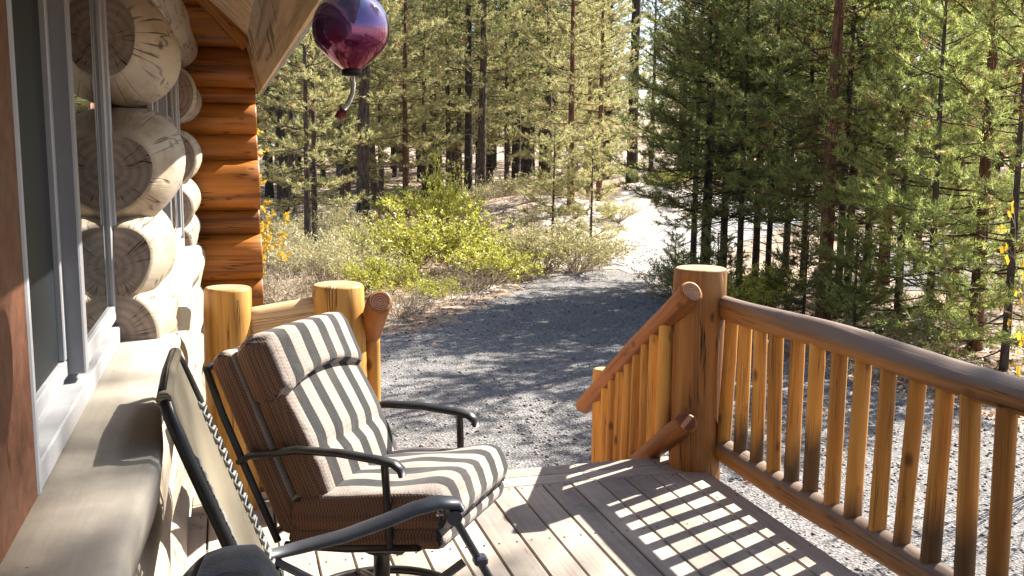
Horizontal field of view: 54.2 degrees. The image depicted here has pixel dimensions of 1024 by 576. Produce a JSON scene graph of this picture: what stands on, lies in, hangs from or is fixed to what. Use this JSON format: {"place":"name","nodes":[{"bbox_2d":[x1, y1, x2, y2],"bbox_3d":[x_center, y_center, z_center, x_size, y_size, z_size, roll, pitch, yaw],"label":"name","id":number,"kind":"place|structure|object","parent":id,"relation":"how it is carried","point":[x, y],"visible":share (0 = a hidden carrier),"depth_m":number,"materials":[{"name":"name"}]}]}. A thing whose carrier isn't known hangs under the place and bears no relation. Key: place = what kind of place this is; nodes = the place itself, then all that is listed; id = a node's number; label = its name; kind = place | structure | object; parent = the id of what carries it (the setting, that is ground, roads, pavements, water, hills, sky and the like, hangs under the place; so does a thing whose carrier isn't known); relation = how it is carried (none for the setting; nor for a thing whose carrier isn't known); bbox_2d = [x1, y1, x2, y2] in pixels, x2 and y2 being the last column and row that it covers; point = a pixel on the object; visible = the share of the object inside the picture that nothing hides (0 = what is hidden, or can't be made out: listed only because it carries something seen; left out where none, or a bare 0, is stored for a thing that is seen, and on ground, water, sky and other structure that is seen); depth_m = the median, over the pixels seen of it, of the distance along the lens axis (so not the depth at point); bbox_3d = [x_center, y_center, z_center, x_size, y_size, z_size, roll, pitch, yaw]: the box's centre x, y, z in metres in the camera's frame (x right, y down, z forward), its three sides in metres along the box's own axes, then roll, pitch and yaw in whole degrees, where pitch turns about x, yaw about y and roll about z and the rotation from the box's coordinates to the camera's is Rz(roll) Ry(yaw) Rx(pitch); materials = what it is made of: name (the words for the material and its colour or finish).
{"place":"outdoors","nodes":[
{"label":"outdoors","id":0,"kind":"place"},
{"bbox_2d":[392,182,836,306],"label":"verge","id":1,"kind":"structure","parent":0,"point":[639,224],"depth_m":23.84,"materials":[{"name":"beige soil"}]},
{"bbox_2d":[394,273,471,298],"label":"manzanita bush","id":2,"kind":"object","parent":1,"relation":"on","point":[426,290],"visible":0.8,"depth_m":15.94,"materials":[{"name":"green plant"}]},
{"bbox_2d":[206,268,1023,575],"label":"driveway","id":3,"kind":"structure","parent":0,"point":[584,288],"depth_m":9.94,"materials":[{"name":"grey gravel"}]},
{"bbox_2d":[187,456,858,575],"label":"deck","id":4,"kind":"structure","parent":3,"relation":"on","point":[755,540],"depth_m":4.16,"materials":[{"name":"grey wood"}]},
{"bbox_2d":[183,544,279,575],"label":"patio chair","id":5,"kind":"object","parent":4,"relation":"on","point":[246,560],"visible":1,"depth_m":1.45,"materials":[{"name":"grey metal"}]},
{"bbox_2d":[203,280,366,574],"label":"deck railing","id":6,"kind":"object","parent":4,"relation":"attached to","point":[233,317],"visible":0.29,"depth_m":4.33,"materials":[{"name":"brown wood"}]},
{"bbox_2d":[156,347,492,575],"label":"folding recliner","id":7,"kind":"object","parent":4,"relation":"on","point":[206,460],"visible":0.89,"depth_m":2.59,"materials":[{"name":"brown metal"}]},
{"bbox_2d":[203,312,507,575],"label":"patio chair","id":8,"kind":"object","parent":4,"relation":"on","point":[324,454],"visible":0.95,"depth_m":3.20,"materials":[{"name":"fabric"}]},
{"bbox_2d":[362,291,391,401],"bbox_3d":[-0.799,0.824,5.116,0.174,1.829,1.500,-2,8,-16],"label":"stair railing","id":9,"kind":"object","parent":4,"relation":"attached to","point":[377,307],"visible":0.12,"depth_m":4.45,"materials":[{"name":"brown wood"}]},
{"bbox_2d":[575,282,701,462],"bbox_3d":[0.670,0.777,5.525,0.173,1.824,1.495,-2,8,-16],"label":"stair railing","id":10,"kind":"object","parent":4,"relation":"attached to","point":[624,398],"visible":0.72,"depth_m":5.24,"materials":[{"name":"brown wood"}]},
{"bbox_2d":[668,265,1023,575],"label":"deck railing","id":11,"kind":"object","parent":4,"relation":"attached to","point":[713,326],"visible":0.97,"depth_m":3.98,"materials":[{"name":"brown wood"}]},
{"bbox_2d":[258,144,1023,428],"bbox_3d":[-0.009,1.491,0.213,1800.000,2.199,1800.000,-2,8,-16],"label":"ground","id":12,"kind":"structure","parent":0,"point":[510,209],"depth_m":19.61,"materials":[{"name":"beige soil"}]},
{"bbox_2d":[0,0,321,575],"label":"log cabin","id":13,"kind":"object","parent":12,"relation":"on","point":[130,201],"visible":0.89,"depth_m":2.81,"materials":[{"name":"wood"}]},
{"bbox_2d":[6,0,120,494],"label":"window","id":14,"kind":"structure","parent":13,"relation":"in","point":[58,49],"depth_m":2.44,"materials":[{"name":"plastic"}]},
{"bbox_2d":[149,79,184,276],"bbox_3d":[-1.808,-0.680,5.150,0.100,1.175,2.420,-2,8,-16],"label":"window","id":15,"kind":"structure","parent":13,"relation":"in","point":[167,106],"depth_m":5.88,"materials":[{"name":"glass"}]},
{"bbox_2d":[312,0,389,121],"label":"glass feeder","id":16,"kind":"object","parent":13,"relation":"hanging from","point":[351,38],"visible":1,"depth_m":1.91,"materials":[{"name":"purple glass"}]},
{"bbox_2d":[257,128,290,303],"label":"aspen sapling","id":17,"kind":"object","parent":12,"relation":"on","point":[266,245],"visible":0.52,"depth_m":14.89,"materials":[{"name":"yellow plant"}]},
{"bbox_2d":[256,43,331,223],"bbox_3d":[-5.598,-9.725,23.214,2.999,17.450,3.174,-5,10,-33],"label":"pine tree","id":18,"kind":"object","parent":12,"relation":"on","point":[279,131],"visible":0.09,"depth_m":24.05,"materials":[{"name":"green plant"}]},
{"bbox_2d":[263,262,328,304],"bbox_3d":[-3.648,-0.036,15.200,1.860,0.726,2.058,8,11,42],"label":"twig brush","id":19,"kind":"object","parent":12,"relation":"on","point":[266,299],"visible":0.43,"depth_m":15.13,"materials":[{"name":"plant"}]},
{"bbox_2d":[263,225,329,277],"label":"sagebrush","id":20,"kind":"object","parent":12,"relation":"on","point":[278,250],"visible":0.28,"depth_m":17.97,"materials":[{"name":"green plant"}]},
{"bbox_2d":[256,54,344,220],"bbox_3d":[-5.904,-6.335,26.250,3.678,9.651,3.341,-7,11,-41],"label":"pine tree","id":21,"kind":"object","parent":12,"relation":"on","point":[264,126],"visible":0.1,"depth_m":26.53,"materials":[{"name":"green plant"}]},
{"bbox_2d":[263,207,341,253],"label":"sagebrush","id":22,"kind":"object","parent":12,"relation":"on","point":[288,231],"visible":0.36,"depth_m":21.01,"materials":[{"name":"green plant"}]},
{"bbox_2d":[256,27,373,249],"bbox_3d":[-3.904,-3.719,18.787,2.691,7.168,2.170,-6,10,-36],"label":"pine tree","id":23,"kind":"object","parent":12,"relation":"on","point":[307,164],"visible":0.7,"depth_m":18.81,"materials":[{"name":"green plant"}]},
{"bbox_2d":[264,268,369,302],"bbox_3d":[-3.109,0.010,15.123,1.674,0.654,1.852,-5,10,-33],"label":"twig brush","id":24,"kind":"object","parent":12,"relation":"on","point":[285,287],"visible":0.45,"depth_m":15.13,"materials":[{"name":"plant"}]},
{"bbox_2d":[256,31,380,253],"bbox_3d":[-3.934,-3.781,19.590,2.271,6.989,2.595,5,9,27],"label":"pine tree","id":25,"kind":"object","parent":12,"relation":"on","point":[312,142],"visible":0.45,"depth_m":19.56,"materials":[{"name":"green plant"}]},
{"bbox_2d":[265,216,377,285],"bbox_3d":[-3.312,-0.653,17.298,2.145,1.324,1.815,-3,9,-24],"label":"sagebrush","id":26,"kind":"object","parent":12,"relation":"on","point":[312,259],"visible":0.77,"depth_m":17.06,"materials":[{"name":"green plant"}]},
{"bbox_2d":[293,189,371,239],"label":"sagebrush","id":27,"kind":"object","parent":12,"relation":"on","point":[340,213],"visible":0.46,"depth_m":22.60,"materials":[{"name":"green plant"}]},
{"bbox_2d":[263,6,403,221],"bbox_3d":[-4.403,-6.194,24.953,3.634,9.651,3.566,-4,9,-26],"label":"pine tree","id":28,"kind":"object","parent":12,"relation":"on","point":[339,124],"visible":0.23,"depth_m":25.16,"materials":[{"name":"green plant"}]},
{"bbox_2d":[285,203,396,266],"bbox_3d":[-3.243,-1.008,19.298,2.145,1.369,1.815,-7,11,-41],"label":"sagebrush","id":29,"kind":"object","parent":12,"relation":"on","point":[354,228],"visible":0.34,"depth_m":19.18,"materials":[{"name":"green plant"}]},
{"bbox_2d":[287,50,401,215],"bbox_3d":[-5.185,-6.946,29.904,3.677,10.185,3.760,2,8,8],"label":"pine tree","id":30,"kind":"object","parent":12,"relation":"on","point":[347,159],"visible":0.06,"depth_m":30.30,"materials":[{"name":"green plant"}]},
{"bbox_2d":[315,235,409,290],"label":"sagebrush","id":31,"kind":"object","parent":12,"relation":"on","point":[340,264],"visible":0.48,"depth_m":16.55,"materials":[{"name":"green plant"}]},
{"bbox_2d":[287,0,446,224],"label":"pine tree","id":32,"kind":"object","parent":12,"relation":"on","point":[362,156],"visible":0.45,"depth_m":24.23,"materials":[{"name":"green plant"}]},
{"bbox_2d":[333,1,426,216],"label":"pine tree","id":33,"kind":"object","parent":12,"relation":"on","point":[381,163],"visible":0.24,"depth_m":30.25,"materials":[{"name":"green plant"}]},
{"bbox_2d":[329,243,433,295],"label":"manzanita bush","id":34,"kind":"object","parent":12,"relation":"on","point":[379,275],"visible":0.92,"depth_m":15.88,"materials":[{"name":"green plant"}]},
{"bbox_2d":[361,183,444,220],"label":"manzanita bush","id":35,"kind":"object","parent":12,"relation":"on","point":[400,201],"visible":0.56,"depth_m":24.11,"materials":[{"name":"green plant"}]},
{"bbox_2d":[343,0,463,213],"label":"pine tree","id":36,"kind":"object","parent":12,"relation":"on","point":[423,109],"visible":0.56,"depth_m":26.39,"materials":[{"name":"green plant"}]},
{"bbox_2d":[339,194,472,274],"bbox_3d":[-2.026,-0.949,18.434,2.216,1.563,2.325,-5,10,-31],"label":"manzanita bush","id":37,"kind":"object","parent":12,"relation":"on","point":[420,243],"visible":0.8,"depth_m":18.29,"materials":[{"name":"green plant"}]},
{"bbox_2d":[364,282,448,320],"bbox_3d":[-1.583,0.212,14.220,1.302,0.508,1.441,-3,9,-24],"label":"twig brush","id":38,"kind":"object","parent":12,"relation":"on","point":[408,306],"visible":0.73,"depth_m":14.16,"materials":[{"name":"plant"}]},
{"bbox_2d":[371,0,477,200],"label":"pine tree","id":39,"kind":"object","parent":12,"relation":"on","point":[434,124],"visible":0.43,"depth_m":32.23,"materials":[{"name":"green plant"}]},
{"bbox_2d":[391,0,476,194],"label":"pine tree","id":40,"kind":"object","parent":12,"relation":"on","point":[432,114],"visible":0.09,"depth_m":43.53,"materials":[{"name":"green plant"}]},
{"bbox_2d":[396,0,478,199],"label":"pine tree","id":41,"kind":"object","parent":12,"relation":"on","point":[435,116],"visible":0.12,"depth_m":40.56,"materials":[{"name":"green plant"}]},
{"bbox_2d":[262,185,626,316],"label":"dry grass","id":42,"kind":"structure","parent":12,"relation":"on","point":[547,194],"depth_m":19.14,"materials":[{"name":"plant"}]},
{"bbox_2d":[408,144,483,245],"bbox_3d":[-1.472,-1.928,21.311,1.478,2.266,1.544,-6,10,-37],"label":"manzanita bush","id":43,"kind":"object","parent":12,"relation":"on","point":[452,198],"visible":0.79,"depth_m":21.22,"materials":[{"name":"green plant"}]},
{"bbox_2d":[396,0,499,188],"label":"pine tree","id":44,"kind":"object","parent":12,"relation":"on","point":[448,129],"visible":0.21,"depth_m":34.27,"materials":[{"name":"green plant"}]},
{"bbox_2d":[394,194,514,272],"bbox_3d":[-0.984,-1.042,19.053,2.325,1.563,2.216,7,11,40],"label":"manzanita bush","id":45,"kind":"object","parent":12,"relation":"on","point":[471,221],"visible":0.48,"depth_m":18.72,"materials":[{"name":"green plant"}]},
{"bbox_2d":[418,0,504,190],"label":"pine tree","id":46,"kind":"object","parent":12,"relation":"on","point":[461,149],"visible":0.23,"depth_m":38.62,"materials":[{"name":"green plant"}]},
{"bbox_2d":[413,255,516,292],"bbox_3d":[-0.742,-0.215,16.758,1.852,0.654,1.674,0,8,-3],"label":"twig brush","id":47,"kind":"object","parent":12,"relation":"on","point":[463,281],"visible":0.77,"depth_m":16.63,"materials":[{"name":"plant"}]},
{"bbox_2d":[424,0,532,198],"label":"pine tree","id":48,"kind":"object","parent":12,"relation":"on","point":[468,146],"visible":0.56,"depth_m":28.84,"materials":[{"name":"green plant"}]},
{"bbox_2d":[436,0,522,187],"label":"pine tree","id":49,"kind":"object","parent":12,"relation":"on","point":[495,143],"visible":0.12,"depth_m":44.08,"materials":[{"name":"green plant"}]},
{"bbox_2d":[421,0,544,198],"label":"pine tree","id":50,"kind":"object","parent":12,"relation":"on","point":[482,113],"visible":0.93,"depth_m":27.70,"materials":[{"name":"green plant"}]},
{"bbox_2d":[431,228,546,284],"bbox_3d":[-0.388,-0.551,17.707,2.078,1.032,1.973,-1,8,-8],"label":"manzanita bush","id":51,"kind":"object","parent":12,"relation":"on","point":[471,252],"visible":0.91,"depth_m":17.31,"materials":[{"name":"green plant"}]},
{"bbox_2d":[460,0,545,192],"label":"pine tree","id":52,"kind":"object","parent":12,"relation":"on","point":[507,136],"visible":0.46,"depth_m":33.26,"materials":[{"name":"green plant"}]},
{"bbox_2d":[455,221,564,269],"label":"brush bush","id":53,"kind":"object","parent":12,"relation":"on","point":[521,248],"visible":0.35,"depth_m":18.87,"materials":[{"name":"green plant"}]},
{"bbox_2d":[453,0,568,194],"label":"pine tree","id":54,"kind":"object","parent":12,"relation":"on","point":[515,170],"visible":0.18,"depth_m":41.54,"materials":[{"name":"green plant"}]},
{"bbox_2d":[477,166,547,198],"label":"brush bush","id":55,"kind":"object","parent":12,"relation":"on","point":[507,187],"visible":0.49,"depth_m":28.07,"materials":[{"name":"beige plant"}]},
{"bbox_2d":[488,0,569,184],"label":"pine tree","id":56,"kind":"object","parent":12,"relation":"on","point":[526,165],"visible":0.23,"depth_m":35.51,"materials":[{"name":"green plant"}]},
{"bbox_2d":[492,0,597,189],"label":"pine tree","id":57,"kind":"object","parent":12,"relation":"on","point":[548,112],"visible":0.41,"depth_m":32.13,"materials":[{"name":"green plant"}]},
{"bbox_2d":[486,210,606,272],"bbox_3d":[0.632,-0.833,19.032,2.259,1.282,2.296,2,8,11],"label":"brush bush","id":58,"kind":"object","parent":12,"relation":"on","point":[541,245],"visible":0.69,"depth_m":18.87,"materials":[{"name":"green plant"}]},
{"bbox_2d":[515,116,587,242],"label":"pine sapling","id":59,"kind":"object","parent":12,"relation":"on","point":[561,210],"visible":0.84,"depth_m":21.34,"materials":[{"name":"green plant"}]},
{"bbox_2d":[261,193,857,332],"bbox_3d":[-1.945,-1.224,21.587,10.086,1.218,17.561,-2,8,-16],"label":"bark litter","id":60,"kind":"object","parent":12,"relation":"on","point":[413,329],"visible":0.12,"depth_m":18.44,"materials":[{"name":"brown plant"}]},
{"bbox_2d":[504,0,633,214],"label":"pine tree","id":61,"kind":"object","parent":12,"relation":"on","point":[571,81],"visible":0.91,"depth_m":23.30,"materials":[{"name":"green plant"}]},
{"bbox_2d":[513,0,628,186],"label":"pine tree","id":62,"kind":"object","parent":12,"relation":"on","point":[547,28],"visible":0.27,"depth_m":32.66,"materials":[{"name":"green plant"}]},
{"bbox_2d":[522,218,631,272],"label":"brush bush","id":63,"kind":"object","parent":12,"relation":"on","point":[594,256],"visible":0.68,"depth_m":18.82,"materials":[{"name":"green plant"}]},
{"bbox_2d":[539,0,640,194],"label":"pine tree","id":64,"kind":"object","parent":12,"relation":"on","point":[589,113],"visible":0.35,"depth_m":28.81,"materials":[{"name":"green plant"}]},
{"bbox_2d":[560,122,630,242],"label":"pine sapling","id":65,"kind":"object","parent":12,"relation":"on","point":[589,145],"visible":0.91,"depth_m":21.76,"materials":[{"name":"green plant"}]},
{"bbox_2d":[543,0,652,201],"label":"pine tree","id":66,"kind":"object","parent":12,"relation":"on","point":[599,65],"visible":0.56,"depth_m":25.76,"materials":[{"name":"green plant"}]},
{"bbox_2d":[566,0,647,179],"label":"pine tree","id":67,"kind":"object","parent":12,"relation":"on","point":[607,79],"visible":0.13,"depth_m":36.70,"materials":[{"name":"green plant"}]},
{"bbox_2d":[584,0,673,182],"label":"pine tree","id":68,"kind":"object","parent":12,"relation":"on","point":[632,156],"visible":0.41,"depth_m":30.12,"materials":[{"name":"green plant"}]},
{"bbox_2d":[615,0,693,178],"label":"pine tree","id":69,"kind":"object","parent":12,"relation":"on","point":[654,75],"visible":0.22,"depth_m":40.52,"materials":[{"name":"green plant"}]},
{"bbox_2d":[628,243,707,296],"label":"brush bush","id":70,"kind":"object","parent":12,"relation":"on","point":[656,270],"visible":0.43,"depth_m":16.25,"materials":[{"name":"green plant"}]},
{"bbox_2d":[610,0,790,261],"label":"pine tree","id":71,"kind":"object","parent":12,"relation":"on","point":[678,133],"visible":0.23,"depth_m":17.44,"materials":[{"name":"green plant"}]},
{"bbox_2d":[599,0,811,263],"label":"pine tree","id":72,"kind":"object","parent":12,"relation":"on","point":[675,70],"visible":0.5,"depth_m":16.25,"materials":[{"name":"green plant"}]},
{"bbox_2d":[613,0,804,264],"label":"pine tree","id":73,"kind":"object","parent":12,"relation":"on","point":[719,212],"visible":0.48,"depth_m":16.19,"materials":[{"name":"green plant"}]},
{"bbox_2d":[606,0,828,268],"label":"pine tree","id":74,"kind":"object","parent":12,"relation":"on","point":[700,35],"visible":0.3,"depth_m":16.59,"materials":[{"name":"green plant"}]},
{"bbox_2d":[688,227,755,301],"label":"pine sapling","id":75,"kind":"object","parent":12,"relation":"on","point":[708,252],"visible":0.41,"depth_m":14.66,"materials":[{"name":"green plant"}]},
{"bbox_2d":[641,0,839,282],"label":"pine tree","id":76,"kind":"object","parent":12,"relation":"on","point":[675,150],"visible":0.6,"depth_m":15.45,"materials":[{"name":"green plant"}]},
{"bbox_2d":[726,263,785,306],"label":"manzanita bush","id":77,"kind":"object","parent":12,"relation":"on","point":[752,291],"visible":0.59,"depth_m":14.21,"materials":[{"name":"green plant"}]},
{"bbox_2d":[655,0,860,280],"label":"pine tree","id":78,"kind":"object","parent":12,"relation":"on","point":[756,245],"visible":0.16,"depth_m":16.79,"materials":[{"name":"green plant"}]},
{"bbox_2d":[733,257,811,306],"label":"manzanita bush","id":79,"kind":"object","parent":12,"relation":"on","point":[770,270],"visible":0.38,"depth_m":15.09,"materials":[{"name":"green plant"}]},
{"bbox_2d":[682,0,870,294],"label":"pine tree","id":80,"kind":"object","parent":12,"relation":"on","point":[775,97],"visible":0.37,"depth_m":15.59,"materials":[{"name":"green plant"}]},
{"bbox_2d":[556,283,1023,457],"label":"needle litter","id":81,"kind":"object","parent":12,"relation":"on","point":[933,396],"visible":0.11,"depth_m":12.17,"materials":[{"name":"brown plant"}]},
{"bbox_2d":[705,1,884,268],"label":"pine tree","id":82,"kind":"object","parent":12,"relation":"on","point":[786,224],"visible":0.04,"depth_m":18.73,"materials":[{"name":"green plant"}]},
{"bbox_2d":[703,0,905,294],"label":"pine tree","id":83,"kind":"object","parent":12,"relation":"on","point":[757,89],"visible":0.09,"depth_m":16.00,"materials":[{"name":"green plant"}]},
{"bbox_2d":[758,217,863,318],"bbox_3d":[4.121,-0.155,13.969,1.456,1.696,1.483,-2,8,-14],"label":"pine sapling","id":84,"kind":"object","parent":12,"relation":"on","point":[792,262],"visible":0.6,"depth_m":13.98,"materials":[{"name":"green plant"}]},
{"bbox_2d":[694,0,989,320],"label":"pine tree","id":85,"kind":"object","parent":12,"relation":"on","point":[826,202],"visible":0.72,"depth_m":13.20,"materials":[{"name":"green plant"}]},
{"bbox_2d":[724,0,977,318],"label":"pine tree","id":86,"kind":"object","parent":12,"relation":"on","point":[784,157],"visible":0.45,"depth_m":13.80,"materials":[{"name":"green plant"}]},
{"bbox_2d":[733,0,974,306],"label":"pine tree","id":87,"kind":"object","parent":12,"relation":"on","point":[827,72],"visible":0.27,"depth_m":14.56,"materials":[{"name":"green plant"}]},
{"bbox_2d":[794,225,916,341],"bbox_3d":[4.377,0.038,12.628,1.456,1.696,1.483,7,11,41],"label":"pine sapling","id":88,"kind":"object","parent":12,"relation":"on","point":[879,297],"visible":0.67,"depth_m":12.47,"materials":[{"name":"green plant"}]},
{"bbox_2d":[766,0,1013,286],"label":"pine tree","id":89,"kind":"object","parent":12,"relation":"on","point":[868,226],"visible":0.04,"depth_m":15.92,"materials":[{"name":"green plant"}]},
{"bbox_2d":[790,0,1009,324],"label":"pine tree","id":90,"kind":"object","parent":12,"relation":"on","point":[950,183],"visible":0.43,"depth_m":12.97,"materials":[{"name":"green plant"}]},
{"bbox_2d":[792,0,1012,285],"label":"pine tree","id":91,"kind":"object","parent":12,"relation":"on","point":[883,258],"visible":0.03,"depth_m":17.43,"materials":[{"name":"green plant"}]},
{"bbox_2d":[842,306,990,351],"bbox_3d":[4.786,0.533,11.890,1.670,0.641,1.643,3,9,20],"label":"brush bush","id":92,"kind":"object","parent":12,"relation":"on","point":[895,336],"visible":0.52,"depth_m":11.69,"materials":[{"name":"green plant"}]},
{"bbox_2d":[817,0,1023,349],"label":"pine tree","id":93,"kind":"object","parent":12,"relation":"on","point":[934,222],"visible":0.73,"depth_m":11.77,"materials":[{"name":"green plant"}]},
{"bbox_2d":[820,0,1023,350],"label":"pine tree","id":94,"kind":"object","parent":12,"relation":"on","point":[985,166],"visible":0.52,"depth_m":11.93,"materials":[{"name":"green plant"}]},
{"bbox_2d":[841,0,1023,305],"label":"pine tree","id":95,"kind":"object","parent":12,"relation":"on","point":[1010,99],"visible":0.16,"depth_m":14.79,"materials":[{"name":"green plant"}]},
{"bbox_2d":[891,0,1023,370],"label":"pine tree","id":96,"kind":"object","parent":12,"relation":"on","point":[968,222],"visible":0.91,"depth_m":10.89,"materials":[{"name":"green plant"}]},
{"bbox_2d":[897,0,1023,303],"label":"pine tree","id":97,"kind":"object","parent":12,"relation":"on","point":[1019,66],"visible":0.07,"depth_m":15.36,"materials":[{"name":"green plant"}]},
{"bbox_2d":[997,193,1023,376],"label":"aspen sapling","id":98,"kind":"object","parent":12,"relation":"on","point":[1020,338],"visible":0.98,"depth_m":7.40,"materials":[{"name":"yellow plant"}]},
{"bbox_2d":[259,0,1023,145],"label":"sky","id":99,"kind":"structure","parent":0,"point":[643,93],"materials":[{"name":"white"}]},
{"bbox_2d":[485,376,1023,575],"bbox_3d":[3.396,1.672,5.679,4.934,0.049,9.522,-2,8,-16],"label":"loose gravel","id":100,"kind":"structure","parent":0,"point":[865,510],"depth_m":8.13,"materials":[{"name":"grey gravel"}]},
{"bbox_2d":[601,196,971,274],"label":"path","id":101,"kind":"structure","parent":0,"point":[653,238],"depth_m":22.43,"materials":[{"name":"stone"}]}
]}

